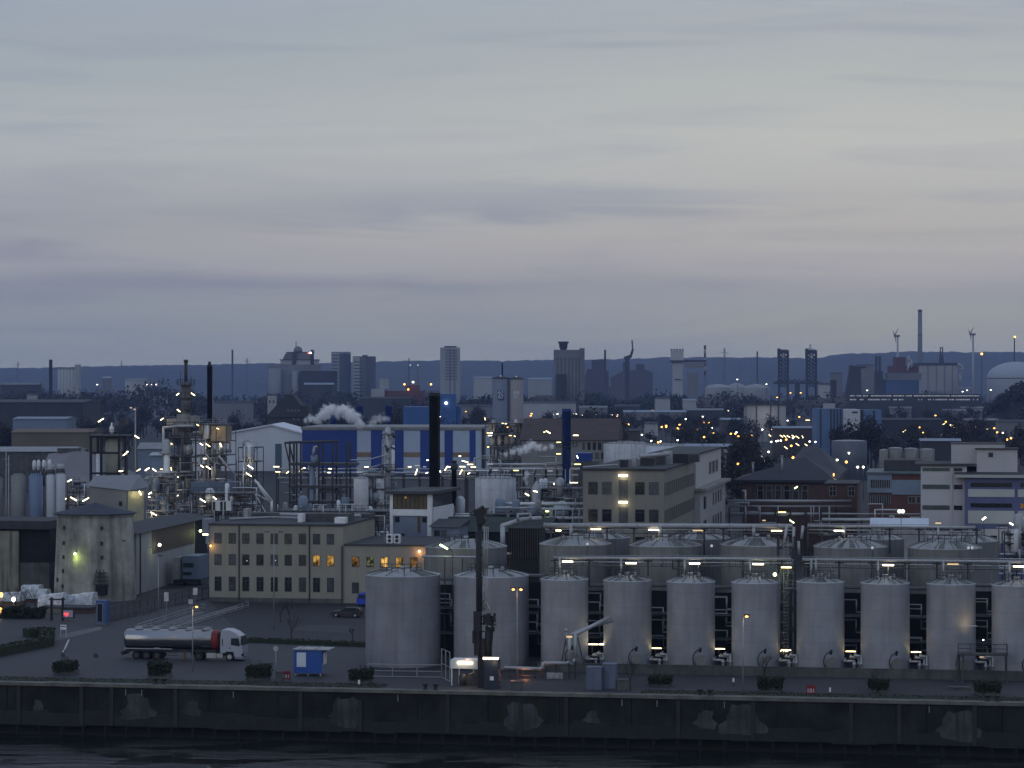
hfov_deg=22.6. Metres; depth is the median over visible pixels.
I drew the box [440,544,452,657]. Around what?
yard lamp
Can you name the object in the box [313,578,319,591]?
window
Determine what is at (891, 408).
shed
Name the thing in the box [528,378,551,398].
shed
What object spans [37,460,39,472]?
filter capsule
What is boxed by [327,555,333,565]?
window
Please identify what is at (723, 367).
power pylon
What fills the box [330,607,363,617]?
parked car
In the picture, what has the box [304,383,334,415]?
shed
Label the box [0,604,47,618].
wild hedge
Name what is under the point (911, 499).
window
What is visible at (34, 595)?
bare bush
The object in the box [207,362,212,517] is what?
chimney
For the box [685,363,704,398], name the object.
pale conveyor house
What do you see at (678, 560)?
overhead pipe
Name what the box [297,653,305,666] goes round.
window
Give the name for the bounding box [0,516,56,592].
old store
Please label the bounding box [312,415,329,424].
dark tree
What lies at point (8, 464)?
thin mast
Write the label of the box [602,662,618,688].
steel cabinet
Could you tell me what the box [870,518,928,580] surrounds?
white tent roof
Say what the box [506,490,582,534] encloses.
pipe bridge
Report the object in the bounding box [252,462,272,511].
raking conveyor
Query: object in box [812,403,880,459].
blue striped building
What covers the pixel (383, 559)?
window
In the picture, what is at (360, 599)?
delivery van
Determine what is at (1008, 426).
shed
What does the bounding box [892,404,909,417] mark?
dark tree
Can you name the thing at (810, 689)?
number board
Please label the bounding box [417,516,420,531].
door panel
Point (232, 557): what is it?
window
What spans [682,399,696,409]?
shed
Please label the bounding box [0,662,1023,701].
quay road
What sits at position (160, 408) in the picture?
shed
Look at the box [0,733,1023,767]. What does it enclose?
water
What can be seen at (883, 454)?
storage tank
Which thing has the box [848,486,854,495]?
window
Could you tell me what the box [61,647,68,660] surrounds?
bare tree
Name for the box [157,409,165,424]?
dark tree
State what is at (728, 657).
pipe manifold
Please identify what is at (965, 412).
shed
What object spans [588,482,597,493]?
window
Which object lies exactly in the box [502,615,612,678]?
jetty pipeline
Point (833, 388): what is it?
tower
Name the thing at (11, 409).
long warehouse
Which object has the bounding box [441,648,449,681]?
gate frame
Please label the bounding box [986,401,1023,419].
wooded mound
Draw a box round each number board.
[283,671,290,680]
[806,685,815,693]
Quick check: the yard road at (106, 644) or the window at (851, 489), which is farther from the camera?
the window at (851, 489)
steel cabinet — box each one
[586,665,602,689]
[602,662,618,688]
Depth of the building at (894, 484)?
469.25 m
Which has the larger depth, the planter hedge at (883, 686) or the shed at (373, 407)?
the shed at (373, 407)
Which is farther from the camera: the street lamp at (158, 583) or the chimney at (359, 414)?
the chimney at (359, 414)
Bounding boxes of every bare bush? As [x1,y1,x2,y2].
[6,588,21,604]
[14,586,28,605]
[23,585,37,606]
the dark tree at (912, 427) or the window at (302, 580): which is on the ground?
the dark tree at (912, 427)
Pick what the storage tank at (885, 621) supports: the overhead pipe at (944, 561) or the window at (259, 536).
the overhead pipe at (944, 561)
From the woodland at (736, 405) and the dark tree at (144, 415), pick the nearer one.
the dark tree at (144, 415)
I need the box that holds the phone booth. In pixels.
[96,600,109,623]
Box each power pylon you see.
[244,358,249,397]
[720,349,728,384]
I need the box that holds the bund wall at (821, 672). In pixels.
[537,662,1023,680]
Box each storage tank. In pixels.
[354,476,367,512]
[365,563,440,667]
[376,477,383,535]
[425,534,506,584]
[453,563,528,669]
[475,472,515,515]
[539,531,611,590]
[540,567,588,662]
[579,528,629,575]
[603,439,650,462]
[603,568,651,663]
[629,532,701,590]
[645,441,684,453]
[666,569,714,664]
[669,530,729,591]
[705,384,730,398]
[720,532,791,655]
[729,383,744,398]
[731,570,784,666]
[743,384,769,401]
[796,570,844,667]
[813,533,887,592]
[832,440,866,480]
[853,528,903,578]
[860,571,909,668]
[879,449,887,468]
[888,447,902,458]
[904,448,917,458]
[907,534,981,593]
[919,448,934,460]
[926,571,975,669]
[936,529,998,590]
[991,573,1023,670]
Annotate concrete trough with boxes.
[947,686,969,689]
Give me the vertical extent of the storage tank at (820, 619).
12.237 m
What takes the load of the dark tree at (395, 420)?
on the ground
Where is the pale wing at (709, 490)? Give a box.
[647,446,730,534]
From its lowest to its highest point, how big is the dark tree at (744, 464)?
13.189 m
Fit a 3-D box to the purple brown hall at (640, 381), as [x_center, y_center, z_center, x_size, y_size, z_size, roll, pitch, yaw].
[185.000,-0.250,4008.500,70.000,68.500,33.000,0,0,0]
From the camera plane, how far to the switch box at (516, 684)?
284.23 m
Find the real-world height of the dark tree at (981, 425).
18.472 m
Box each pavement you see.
[54,626,101,640]
[146,611,204,628]
[170,606,240,626]
[294,625,350,632]
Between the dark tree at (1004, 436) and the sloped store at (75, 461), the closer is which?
the sloped store at (75, 461)
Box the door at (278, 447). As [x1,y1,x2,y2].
[275,444,281,470]
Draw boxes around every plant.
[137,468,185,518]
[150,452,173,507]
[155,414,205,512]
[188,483,261,548]
[191,419,255,520]
[276,495,389,535]
[353,471,391,535]
[371,364,431,405]
[453,496,550,516]
[482,419,522,501]
[517,477,582,531]
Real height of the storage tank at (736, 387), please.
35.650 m
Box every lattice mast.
[408,358,409,384]
[703,345,705,397]
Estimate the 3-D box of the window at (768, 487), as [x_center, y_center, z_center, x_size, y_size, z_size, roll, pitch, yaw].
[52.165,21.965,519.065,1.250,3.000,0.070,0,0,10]
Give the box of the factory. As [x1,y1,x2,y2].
[857,365,873,393]
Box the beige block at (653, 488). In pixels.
[581,451,699,542]
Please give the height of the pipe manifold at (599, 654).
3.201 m
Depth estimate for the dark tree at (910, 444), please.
1038.82 m
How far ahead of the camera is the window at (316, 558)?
397.35 m
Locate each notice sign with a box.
[164,592,168,612]
[188,599,192,611]
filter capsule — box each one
[32,460,35,472]
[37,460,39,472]
[42,460,45,485]
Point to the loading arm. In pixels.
(483, 647)
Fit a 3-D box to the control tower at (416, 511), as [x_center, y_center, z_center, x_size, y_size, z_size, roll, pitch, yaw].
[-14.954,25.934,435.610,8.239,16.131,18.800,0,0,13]
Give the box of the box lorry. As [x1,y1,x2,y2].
[181,554,208,584]
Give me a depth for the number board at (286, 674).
293.36 m
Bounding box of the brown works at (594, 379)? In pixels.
[585,360,608,401]
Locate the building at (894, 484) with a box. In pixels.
[866,459,922,531]
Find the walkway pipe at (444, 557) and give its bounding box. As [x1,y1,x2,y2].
[422,555,475,656]
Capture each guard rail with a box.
[112,605,157,620]
[137,603,204,627]
[172,602,248,626]
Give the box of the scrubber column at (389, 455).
[350,425,396,533]
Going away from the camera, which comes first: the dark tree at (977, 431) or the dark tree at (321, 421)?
the dark tree at (977, 431)
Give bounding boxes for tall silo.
[0,473,2,515]
[11,470,25,516]
[28,467,46,516]
[43,471,46,516]
[46,465,54,516]
[56,464,64,511]
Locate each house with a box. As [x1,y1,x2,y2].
[95,389,115,395]
[172,389,192,395]
[266,394,311,426]
[344,405,355,417]
[428,390,439,392]
[529,397,546,400]
[535,395,553,400]
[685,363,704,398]
[696,399,724,417]
[772,396,786,402]
[794,400,829,420]
[819,398,846,408]
[824,480,860,539]
[913,363,970,393]
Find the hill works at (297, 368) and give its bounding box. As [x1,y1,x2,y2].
[268,346,336,412]
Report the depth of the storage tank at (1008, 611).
294.35 m
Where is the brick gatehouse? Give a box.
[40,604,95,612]
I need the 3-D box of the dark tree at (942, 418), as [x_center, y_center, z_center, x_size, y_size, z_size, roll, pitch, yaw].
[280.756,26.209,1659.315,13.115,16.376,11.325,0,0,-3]
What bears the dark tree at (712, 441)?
on the ground
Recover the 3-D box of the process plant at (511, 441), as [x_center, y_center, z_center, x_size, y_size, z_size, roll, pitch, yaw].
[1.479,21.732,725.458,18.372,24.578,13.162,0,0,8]
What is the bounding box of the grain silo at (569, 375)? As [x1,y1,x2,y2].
[554,341,584,416]
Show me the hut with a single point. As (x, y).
(455, 527)
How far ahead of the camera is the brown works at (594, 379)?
4100.00 m
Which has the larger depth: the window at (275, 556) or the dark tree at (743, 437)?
the dark tree at (743, 437)
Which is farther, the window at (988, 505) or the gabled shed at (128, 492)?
the gabled shed at (128, 492)
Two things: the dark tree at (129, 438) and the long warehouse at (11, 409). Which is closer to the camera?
the dark tree at (129, 438)
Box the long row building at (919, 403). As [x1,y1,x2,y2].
[847,394,979,417]
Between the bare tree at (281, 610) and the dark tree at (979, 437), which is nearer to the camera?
the bare tree at (281, 610)
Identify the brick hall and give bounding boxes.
[733,455,841,551]
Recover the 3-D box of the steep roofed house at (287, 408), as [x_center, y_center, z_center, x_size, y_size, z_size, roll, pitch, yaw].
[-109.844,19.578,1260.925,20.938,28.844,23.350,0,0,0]
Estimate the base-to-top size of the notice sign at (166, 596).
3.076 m
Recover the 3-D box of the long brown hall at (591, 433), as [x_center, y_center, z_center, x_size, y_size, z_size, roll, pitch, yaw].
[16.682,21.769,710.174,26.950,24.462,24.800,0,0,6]
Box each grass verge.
[0,676,388,687]
[641,690,1023,700]
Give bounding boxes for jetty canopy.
[450,658,477,685]
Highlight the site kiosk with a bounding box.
[293,646,334,675]
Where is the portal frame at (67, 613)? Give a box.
[49,597,74,620]
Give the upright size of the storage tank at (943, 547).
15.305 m
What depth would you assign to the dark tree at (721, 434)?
1312.09 m
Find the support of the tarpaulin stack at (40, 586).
on the yard road at (106, 644)
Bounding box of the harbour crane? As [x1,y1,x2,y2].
[624,340,633,402]
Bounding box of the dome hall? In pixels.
[986,362,1023,402]
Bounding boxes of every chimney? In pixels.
[49,360,51,391]
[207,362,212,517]
[231,350,232,398]
[330,414,336,423]
[356,405,362,423]
[385,405,391,423]
[429,393,439,486]
[450,460,457,513]
[556,409,577,534]
[604,350,605,399]
[756,351,757,383]
[918,310,921,362]
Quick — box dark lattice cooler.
[500,513,544,581]
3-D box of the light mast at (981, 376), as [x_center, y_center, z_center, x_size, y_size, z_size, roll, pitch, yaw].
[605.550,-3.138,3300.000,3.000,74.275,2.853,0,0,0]
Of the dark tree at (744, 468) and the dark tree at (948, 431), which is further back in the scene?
the dark tree at (948, 431)
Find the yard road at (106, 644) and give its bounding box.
[0,589,446,669]
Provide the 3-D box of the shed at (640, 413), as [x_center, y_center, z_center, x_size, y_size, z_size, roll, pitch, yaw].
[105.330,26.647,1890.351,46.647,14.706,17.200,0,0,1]
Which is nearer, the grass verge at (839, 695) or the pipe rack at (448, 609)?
the grass verge at (839, 695)
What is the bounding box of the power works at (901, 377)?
[874,356,921,393]
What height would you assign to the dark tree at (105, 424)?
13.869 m
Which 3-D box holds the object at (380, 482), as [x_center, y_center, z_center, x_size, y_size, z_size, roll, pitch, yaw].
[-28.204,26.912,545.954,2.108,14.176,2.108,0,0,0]
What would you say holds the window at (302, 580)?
in the beige office at (327, 557)
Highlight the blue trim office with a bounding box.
[954,447,1023,580]
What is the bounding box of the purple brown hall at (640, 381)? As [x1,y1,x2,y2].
[608,362,652,401]
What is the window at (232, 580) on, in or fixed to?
in the beige office at (327, 557)
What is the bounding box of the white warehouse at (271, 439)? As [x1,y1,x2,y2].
[191,422,301,470]
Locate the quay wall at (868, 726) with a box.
[0,680,1023,758]
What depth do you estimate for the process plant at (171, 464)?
584.96 m
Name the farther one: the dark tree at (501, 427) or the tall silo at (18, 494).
the dark tree at (501, 427)
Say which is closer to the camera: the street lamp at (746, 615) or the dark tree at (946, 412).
the street lamp at (746, 615)
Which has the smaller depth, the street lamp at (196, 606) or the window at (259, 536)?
the street lamp at (196, 606)
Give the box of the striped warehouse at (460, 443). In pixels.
[301,424,489,474]
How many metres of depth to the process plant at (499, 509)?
441.92 m
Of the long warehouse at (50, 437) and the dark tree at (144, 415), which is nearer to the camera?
the long warehouse at (50, 437)
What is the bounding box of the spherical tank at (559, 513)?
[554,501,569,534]
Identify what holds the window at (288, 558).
in the beige office at (327, 557)
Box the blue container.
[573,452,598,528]
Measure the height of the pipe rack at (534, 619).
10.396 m
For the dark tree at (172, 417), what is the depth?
1345.68 m
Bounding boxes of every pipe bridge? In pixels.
[273,462,492,512]
[408,457,517,512]
[480,431,580,531]
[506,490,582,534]
[728,456,852,564]
[820,503,921,541]
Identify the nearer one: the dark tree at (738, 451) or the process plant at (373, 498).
the process plant at (373, 498)
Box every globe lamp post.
[586,543,588,576]
[710,545,712,578]
[967,546,972,579]
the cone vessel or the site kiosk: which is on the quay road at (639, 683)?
the site kiosk
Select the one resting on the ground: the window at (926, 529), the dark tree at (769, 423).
the dark tree at (769, 423)
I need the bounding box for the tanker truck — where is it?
[121,625,248,660]
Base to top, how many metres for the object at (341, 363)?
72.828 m
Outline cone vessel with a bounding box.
[532,481,540,505]
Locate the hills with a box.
[0,351,1023,400]
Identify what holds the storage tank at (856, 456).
on the ground
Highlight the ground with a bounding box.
[0,400,1023,702]
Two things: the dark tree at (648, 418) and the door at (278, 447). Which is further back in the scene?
the dark tree at (648, 418)
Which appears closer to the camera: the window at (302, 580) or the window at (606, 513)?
the window at (302, 580)
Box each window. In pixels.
[214,533,221,543]
[214,554,221,564]
[215,576,221,590]
[229,533,235,543]
[229,554,235,564]
[229,577,235,590]
[242,533,248,543]
[242,554,248,564]
[242,577,248,590]
[256,533,263,543]
[256,554,263,564]
[256,577,263,590]
[271,533,277,543]
[271,555,277,565]
[271,577,277,591]
[285,533,291,543]
[285,555,291,565]
[285,577,291,591]
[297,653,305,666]
[299,534,305,543]
[299,555,305,565]
[299,577,305,591]
[313,534,319,543]
[313,555,319,565]
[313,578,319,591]
[323,651,326,664]
[327,534,333,544]
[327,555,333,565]
[327,578,333,591]
[352,557,358,566]
[352,582,358,592]
[366,557,373,566]
[381,557,387,566]
[393,494,426,508]
[396,557,402,566]
[410,557,417,566]
[433,492,451,506]
[434,530,439,535]
[441,530,446,535]
[582,442,585,449]
[587,442,590,449]
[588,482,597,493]
[588,509,597,521]
[592,442,595,449]
[594,452,599,458]
[598,442,601,449]
[602,482,611,494]
[602,509,611,521]
[635,482,644,494]
[635,509,644,521]
[649,482,658,494]
[649,510,658,521]
[712,460,714,472]
[757,485,762,499]
[766,485,771,499]
[775,485,780,499]
[784,485,789,499]
[793,485,798,499]
[802,485,807,499]
[829,486,835,495]
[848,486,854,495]
[908,496,914,502]
[922,468,949,470]
[922,484,949,488]
[922,505,949,509]
[926,529,948,530]
[954,485,961,488]
[954,505,961,509]
[971,483,1011,486]
[971,503,1011,507]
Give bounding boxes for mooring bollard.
[161,678,166,684]
[422,683,428,689]
[432,683,438,689]
[707,689,713,695]
[984,694,990,700]
[994,695,1000,701]
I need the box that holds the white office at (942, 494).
[915,442,1004,539]
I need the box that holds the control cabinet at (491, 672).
[483,657,500,688]
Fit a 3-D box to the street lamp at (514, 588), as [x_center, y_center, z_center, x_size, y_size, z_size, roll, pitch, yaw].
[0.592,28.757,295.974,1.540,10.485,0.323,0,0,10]
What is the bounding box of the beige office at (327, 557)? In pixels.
[202,508,463,602]
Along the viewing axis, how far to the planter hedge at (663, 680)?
287.29 m
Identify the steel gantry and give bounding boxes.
[955,625,1007,683]
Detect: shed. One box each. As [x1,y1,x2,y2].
[0,383,41,398]
[26,393,37,398]
[88,475,149,521]
[102,376,111,400]
[125,378,149,410]
[133,512,209,594]
[154,394,168,416]
[213,401,253,422]
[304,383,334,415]
[358,397,411,422]
[457,404,492,422]
[473,376,492,399]
[523,401,576,419]
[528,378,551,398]
[579,406,607,417]
[615,404,639,417]
[622,429,640,440]
[623,410,686,429]
[644,422,658,443]
[654,397,670,409]
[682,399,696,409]
[682,444,731,488]
[685,408,723,426]
[718,418,742,442]
[721,449,727,498]
[741,404,786,441]
[771,426,811,456]
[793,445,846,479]
[818,383,829,399]
[881,418,941,442]
[888,406,911,417]
[919,438,961,460]
[941,409,982,425]
[960,406,985,414]
[961,418,998,441]
[995,420,1023,446]
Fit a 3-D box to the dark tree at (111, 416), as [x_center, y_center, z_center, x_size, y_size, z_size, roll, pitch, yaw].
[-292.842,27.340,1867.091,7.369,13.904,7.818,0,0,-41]
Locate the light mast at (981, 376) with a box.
[981,353,982,400]
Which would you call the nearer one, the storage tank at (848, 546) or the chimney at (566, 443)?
the storage tank at (848, 546)
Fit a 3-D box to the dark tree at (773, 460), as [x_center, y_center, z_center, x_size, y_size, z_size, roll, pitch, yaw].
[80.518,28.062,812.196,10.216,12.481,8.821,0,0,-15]
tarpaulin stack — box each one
[0,591,25,605]
[21,584,43,589]
[22,588,50,602]
[38,592,67,607]
[68,592,97,604]
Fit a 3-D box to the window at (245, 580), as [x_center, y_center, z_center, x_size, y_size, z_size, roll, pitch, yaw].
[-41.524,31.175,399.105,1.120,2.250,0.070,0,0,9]
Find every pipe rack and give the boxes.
[440,577,453,654]
[529,574,547,656]
[588,583,603,657]
[652,583,666,658]
[715,585,730,659]
[844,585,860,661]
[910,586,925,663]
[976,583,991,664]
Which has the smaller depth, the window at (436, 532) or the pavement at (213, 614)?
the pavement at (213, 614)
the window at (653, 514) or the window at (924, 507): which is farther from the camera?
the window at (924, 507)
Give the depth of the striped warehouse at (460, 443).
958.53 m
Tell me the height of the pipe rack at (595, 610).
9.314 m
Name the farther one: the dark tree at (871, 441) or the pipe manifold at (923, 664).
the dark tree at (871, 441)
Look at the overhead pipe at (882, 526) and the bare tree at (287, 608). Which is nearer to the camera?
the overhead pipe at (882, 526)
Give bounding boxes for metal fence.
[110,586,208,620]
[367,664,441,677]
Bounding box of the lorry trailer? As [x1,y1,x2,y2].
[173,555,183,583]
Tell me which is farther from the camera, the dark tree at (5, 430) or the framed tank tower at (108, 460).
the dark tree at (5, 430)
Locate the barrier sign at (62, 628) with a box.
[60,625,65,636]
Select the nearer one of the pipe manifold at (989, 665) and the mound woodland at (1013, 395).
the pipe manifold at (989, 665)
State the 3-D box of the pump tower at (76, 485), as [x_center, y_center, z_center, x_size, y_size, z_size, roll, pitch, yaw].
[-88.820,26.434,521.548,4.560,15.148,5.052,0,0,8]
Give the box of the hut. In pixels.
[429,519,469,535]
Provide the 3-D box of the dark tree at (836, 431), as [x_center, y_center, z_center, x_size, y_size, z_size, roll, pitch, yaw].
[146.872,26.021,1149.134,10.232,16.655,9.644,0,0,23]
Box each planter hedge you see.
[51,658,79,674]
[147,658,172,678]
[245,660,272,680]
[347,664,374,683]
[647,671,673,686]
[756,672,784,692]
[867,677,890,692]
[973,678,1002,695]
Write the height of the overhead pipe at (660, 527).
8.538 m
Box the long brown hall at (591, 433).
[520,418,622,507]
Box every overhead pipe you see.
[544,523,792,556]
[550,555,791,658]
[799,556,1023,579]
[804,520,980,576]
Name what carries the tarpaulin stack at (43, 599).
on the yard road at (106, 644)
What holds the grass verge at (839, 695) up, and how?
on the quay road at (639, 683)
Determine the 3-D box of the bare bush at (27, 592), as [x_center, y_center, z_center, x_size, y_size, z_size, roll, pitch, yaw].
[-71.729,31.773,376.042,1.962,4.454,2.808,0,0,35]
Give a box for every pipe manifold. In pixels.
[585,642,604,662]
[649,646,667,664]
[712,647,731,665]
[778,648,797,666]
[843,649,862,667]
[909,650,928,668]
[975,656,993,670]
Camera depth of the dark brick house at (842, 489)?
489.59 m
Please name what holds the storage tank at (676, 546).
on the ground
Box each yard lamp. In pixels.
[67,480,70,508]
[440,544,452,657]
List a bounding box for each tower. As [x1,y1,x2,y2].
[53,502,136,601]
[65,477,87,509]
[89,414,138,503]
[235,440,263,511]
[268,396,276,413]
[386,487,460,535]
[670,349,705,396]
[773,525,803,666]
[830,380,835,397]
[831,373,841,397]
[844,365,865,397]
[939,347,943,362]
[996,513,1023,579]
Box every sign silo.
[492,375,508,432]
[509,376,523,433]
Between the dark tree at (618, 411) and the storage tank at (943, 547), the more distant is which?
the dark tree at (618, 411)
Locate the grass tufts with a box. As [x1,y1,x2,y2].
[0,676,1022,700]
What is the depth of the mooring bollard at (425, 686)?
284.22 m
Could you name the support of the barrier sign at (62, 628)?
on the pavement at (67, 635)
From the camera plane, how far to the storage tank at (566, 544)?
323.82 m
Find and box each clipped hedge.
[0,626,55,656]
[247,637,364,646]
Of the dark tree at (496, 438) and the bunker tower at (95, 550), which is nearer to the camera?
the bunker tower at (95, 550)
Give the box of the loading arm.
[472,505,496,687]
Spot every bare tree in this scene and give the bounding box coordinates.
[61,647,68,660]
[275,603,287,621]
[283,599,295,620]
[288,613,302,638]
[623,661,639,690]
[761,653,773,675]
[868,670,882,692]
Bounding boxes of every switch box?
[510,680,522,689]
[616,678,628,689]
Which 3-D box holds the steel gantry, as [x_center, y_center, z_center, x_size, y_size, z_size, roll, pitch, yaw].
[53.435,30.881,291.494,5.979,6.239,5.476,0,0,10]
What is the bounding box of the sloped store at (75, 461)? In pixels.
[40,448,138,516]
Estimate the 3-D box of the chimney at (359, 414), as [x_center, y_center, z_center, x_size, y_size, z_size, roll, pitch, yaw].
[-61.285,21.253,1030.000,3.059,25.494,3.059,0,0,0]
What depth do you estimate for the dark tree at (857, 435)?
1017.04 m
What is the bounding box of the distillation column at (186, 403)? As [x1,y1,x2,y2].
[177,360,194,512]
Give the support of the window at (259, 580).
in the beige office at (327, 557)
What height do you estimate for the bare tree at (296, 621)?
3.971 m
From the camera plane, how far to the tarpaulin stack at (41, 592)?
398.10 m
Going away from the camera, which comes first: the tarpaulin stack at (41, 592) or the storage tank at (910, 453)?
the tarpaulin stack at (41, 592)
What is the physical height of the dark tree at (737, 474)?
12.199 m
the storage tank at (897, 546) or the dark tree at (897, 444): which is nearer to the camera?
the storage tank at (897, 546)
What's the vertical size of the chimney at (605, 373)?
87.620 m
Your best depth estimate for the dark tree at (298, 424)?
1180.12 m
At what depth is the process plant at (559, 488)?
480.25 m
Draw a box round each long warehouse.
[0,399,100,436]
[0,447,85,489]
[12,428,102,454]
[13,417,75,430]
[136,443,176,484]
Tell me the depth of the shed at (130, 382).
3200.46 m
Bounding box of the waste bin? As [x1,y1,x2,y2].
[275,671,283,681]
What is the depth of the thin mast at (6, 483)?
499.99 m
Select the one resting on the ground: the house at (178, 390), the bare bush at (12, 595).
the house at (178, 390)
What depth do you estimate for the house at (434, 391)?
4177.28 m
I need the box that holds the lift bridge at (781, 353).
[773,348,819,402]
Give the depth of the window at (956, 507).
430.37 m
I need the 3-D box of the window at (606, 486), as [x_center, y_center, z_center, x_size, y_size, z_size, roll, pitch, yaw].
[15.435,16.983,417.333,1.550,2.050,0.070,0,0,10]
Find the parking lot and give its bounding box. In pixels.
[212,602,364,641]
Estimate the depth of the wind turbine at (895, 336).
3498.80 m
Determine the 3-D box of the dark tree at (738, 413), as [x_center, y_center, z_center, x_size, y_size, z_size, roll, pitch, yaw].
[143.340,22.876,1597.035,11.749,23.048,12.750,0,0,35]
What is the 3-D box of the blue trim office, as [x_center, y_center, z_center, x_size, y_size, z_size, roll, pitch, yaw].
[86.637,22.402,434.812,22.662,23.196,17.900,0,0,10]
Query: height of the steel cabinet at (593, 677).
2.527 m
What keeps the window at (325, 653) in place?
in the site kiosk
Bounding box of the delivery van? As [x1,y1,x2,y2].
[356,592,364,605]
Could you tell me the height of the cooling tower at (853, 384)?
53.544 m
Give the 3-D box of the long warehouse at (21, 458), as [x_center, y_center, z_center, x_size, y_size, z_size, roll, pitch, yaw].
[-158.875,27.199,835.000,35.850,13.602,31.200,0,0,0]
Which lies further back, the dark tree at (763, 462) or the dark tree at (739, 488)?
the dark tree at (763, 462)
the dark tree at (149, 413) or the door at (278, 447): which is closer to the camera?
the door at (278, 447)
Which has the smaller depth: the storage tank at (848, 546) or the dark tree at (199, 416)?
the storage tank at (848, 546)
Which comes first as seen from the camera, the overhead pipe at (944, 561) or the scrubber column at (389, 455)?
the overhead pipe at (944, 561)
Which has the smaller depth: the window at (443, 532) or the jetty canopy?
the jetty canopy
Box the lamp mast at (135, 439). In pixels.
[130,407,135,474]
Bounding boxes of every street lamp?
[158,555,162,616]
[192,605,199,670]
[264,531,282,629]
[510,587,523,677]
[742,614,749,692]
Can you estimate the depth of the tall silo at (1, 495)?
505.42 m
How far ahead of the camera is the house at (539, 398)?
2516.26 m
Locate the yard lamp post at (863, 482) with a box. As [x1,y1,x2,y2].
[862,466,863,500]
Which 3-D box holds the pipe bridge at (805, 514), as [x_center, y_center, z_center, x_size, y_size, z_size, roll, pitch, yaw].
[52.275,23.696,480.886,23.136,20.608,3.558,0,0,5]
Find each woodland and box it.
[0,378,313,418]
[90,393,985,405]
[306,388,704,417]
[677,390,997,418]
[986,380,1023,415]
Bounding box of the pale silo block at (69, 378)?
[53,364,80,398]
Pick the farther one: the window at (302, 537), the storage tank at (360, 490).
the storage tank at (360, 490)
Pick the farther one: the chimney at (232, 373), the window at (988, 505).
the chimney at (232, 373)
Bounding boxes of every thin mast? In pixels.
[6,450,6,516]
[7,455,11,516]
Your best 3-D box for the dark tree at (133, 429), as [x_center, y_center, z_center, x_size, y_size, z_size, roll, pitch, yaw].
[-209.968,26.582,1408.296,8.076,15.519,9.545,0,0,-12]
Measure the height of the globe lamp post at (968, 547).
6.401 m
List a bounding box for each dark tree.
[0,421,11,446]
[0,426,11,446]
[75,415,97,427]
[84,421,101,427]
[101,417,114,433]
[106,412,114,423]
[107,427,124,446]
[117,412,126,427]
[122,421,136,446]
[122,424,134,453]
[127,418,136,445]
[133,401,153,437]
[133,421,145,441]
[140,405,154,435]
[148,417,163,436]
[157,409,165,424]
[159,416,180,442]
[163,408,179,443]
[166,409,180,418]
[168,436,180,454]
[191,410,204,423]
[227,419,240,430]
[228,409,244,423]
[239,421,252,429]
[256,409,267,425]
[291,418,305,426]
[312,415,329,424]
[337,413,349,423]
[341,414,355,423]
[352,416,371,423]
[392,400,402,417]
[392,408,402,423]
[440,418,457,424]
[462,415,469,424]
[466,406,486,424]
[478,417,497,424]
[490,428,507,462]
[496,421,507,453]
[509,424,519,438]
[537,410,557,417]
[571,410,582,417]
[575,406,603,417]
[590,408,603,417]
[603,410,615,417]
[614,408,623,417]
[618,414,632,428]
[621,410,640,429]
[622,426,629,440]
[638,413,658,432]
[645,429,658,442]
[655,412,672,436]
[666,427,677,439]
[670,413,684,431]
[673,424,694,443]
[674,421,696,443]
[679,412,691,421]
[691,416,714,441]
[691,427,719,443]
[702,433,725,443]
[707,418,714,430]
[711,415,718,426]
[717,431,727,443]
[721,446,731,477]
[721,460,740,504]
[723,428,758,468]
[725,419,740,443]
[726,421,744,439]
[726,423,742,441]
[727,432,760,463]
[727,455,762,472]
[728,462,754,487]
[728,471,747,511]
[729,415,746,435]
[729,467,747,498]
[732,403,746,436]
[733,473,743,499]
[735,431,761,454]
[740,416,760,436]
[740,445,771,473]
[752,427,763,444]
[756,454,780,470]
[762,413,778,443]
[787,419,797,425]
[828,424,844,439]
[830,430,854,443]
[840,418,866,439]
[852,413,879,462]
[856,418,881,464]
[860,414,886,467]
[863,430,887,467]
[873,440,889,463]
[883,434,903,447]
[884,411,895,417]
[891,438,904,450]
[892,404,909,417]
[893,426,907,444]
[903,422,919,440]
[904,430,919,447]
[912,428,939,448]
[914,427,937,448]
[921,406,935,417]
[936,413,953,431]
[936,429,951,437]
[939,406,955,417]
[939,413,964,437]
[947,417,973,441]
[957,410,967,422]
[961,436,977,441]
[964,405,979,417]
[964,419,986,440]
[967,417,989,433]
[972,414,987,427]
[972,423,996,441]
[972,435,984,441]
[979,436,994,441]
[997,431,1010,442]
[1001,412,1013,419]
[1005,436,1023,456]
[1010,422,1023,464]
[1013,439,1023,466]
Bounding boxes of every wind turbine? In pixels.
[893,329,899,356]
[968,327,975,393]
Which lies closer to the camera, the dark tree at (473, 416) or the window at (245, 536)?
the window at (245, 536)
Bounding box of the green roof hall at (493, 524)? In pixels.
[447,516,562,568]
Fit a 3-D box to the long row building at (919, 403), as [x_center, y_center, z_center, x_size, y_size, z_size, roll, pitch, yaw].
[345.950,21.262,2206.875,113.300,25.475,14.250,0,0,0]
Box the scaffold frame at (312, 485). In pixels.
[284,440,396,512]
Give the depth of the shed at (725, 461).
758.41 m
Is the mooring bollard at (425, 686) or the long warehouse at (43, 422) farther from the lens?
the long warehouse at (43, 422)
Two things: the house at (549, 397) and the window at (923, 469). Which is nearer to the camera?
the window at (923, 469)

